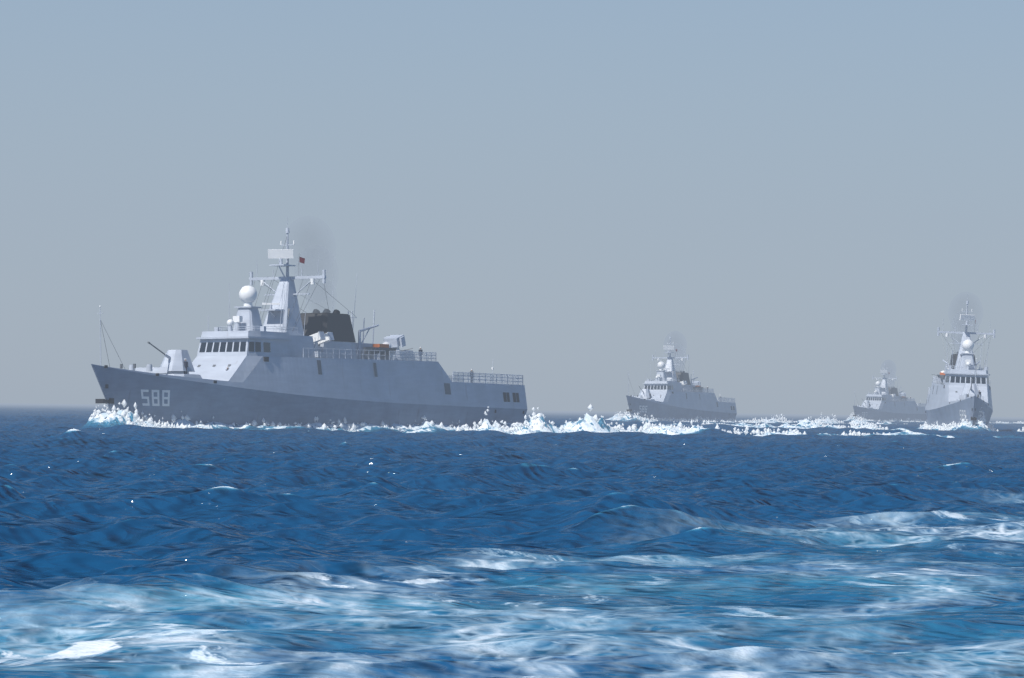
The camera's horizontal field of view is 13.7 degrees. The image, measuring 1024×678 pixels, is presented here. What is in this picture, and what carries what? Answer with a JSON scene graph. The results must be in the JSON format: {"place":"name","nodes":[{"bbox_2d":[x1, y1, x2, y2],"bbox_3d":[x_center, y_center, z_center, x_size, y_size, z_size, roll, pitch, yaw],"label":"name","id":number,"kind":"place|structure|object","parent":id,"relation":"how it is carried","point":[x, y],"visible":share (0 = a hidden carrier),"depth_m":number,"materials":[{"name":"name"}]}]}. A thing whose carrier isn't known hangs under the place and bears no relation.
{"place":"outdoors","nodes":[
{"label":"outdoors","id":0,"kind":"place"},
{"bbox_2d":[0,403,1023,677],"bbox_3d":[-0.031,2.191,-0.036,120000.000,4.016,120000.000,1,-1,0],"label":"sea","id":1,"kind":"structure","parent":0,"point":[590,547],"depth_m":94.23,"materials":[{"name":"liquid"}]},
{"bbox_2d":[91,216,526,427],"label":"corvette","id":2,"kind":"object","parent":1,"relation":"in","point":[287,362],"visible":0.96,"depth_m":503.68,"materials":[{"name":"grey metal"}]},
{"bbox_2d":[88,399,1023,435],"bbox_3d":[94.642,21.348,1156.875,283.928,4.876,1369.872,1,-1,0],"label":"wake foam","id":3,"kind":"object","parent":1,"relation":"on","point":[352,427],"visible":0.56,"depth_m":524.34,"materials":[{"name":"white"}]},
{"bbox_2d":[626,337,736,419],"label":"corvette","id":4,"kind":"object","parent":1,"relation":"in","point":[670,392],"visible":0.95,"depth_m":1190.32,"materials":[{"name":"grey metal"}]},
{"bbox_2d":[853,364,926,420],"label":"corvette","id":5,"kind":"object","parent":1,"relation":"in","point":[884,401],"visible":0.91,"depth_m":1764.25,"materials":[{"name":"grey metal"}]},
{"bbox_2d":[925,299,994,426],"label":"corvette","id":6,"kind":"object","parent":1,"relation":"in","point":[959,390],"visible":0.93,"depth_m":771.46,"materials":[{"name":"grey metal"}]},
{"bbox_2d":[0,0,1023,416],"label":"sky","id":7,"kind":"structure","parent":0,"point":[797,196],"materials":[{"name":"blue"}]}
]}

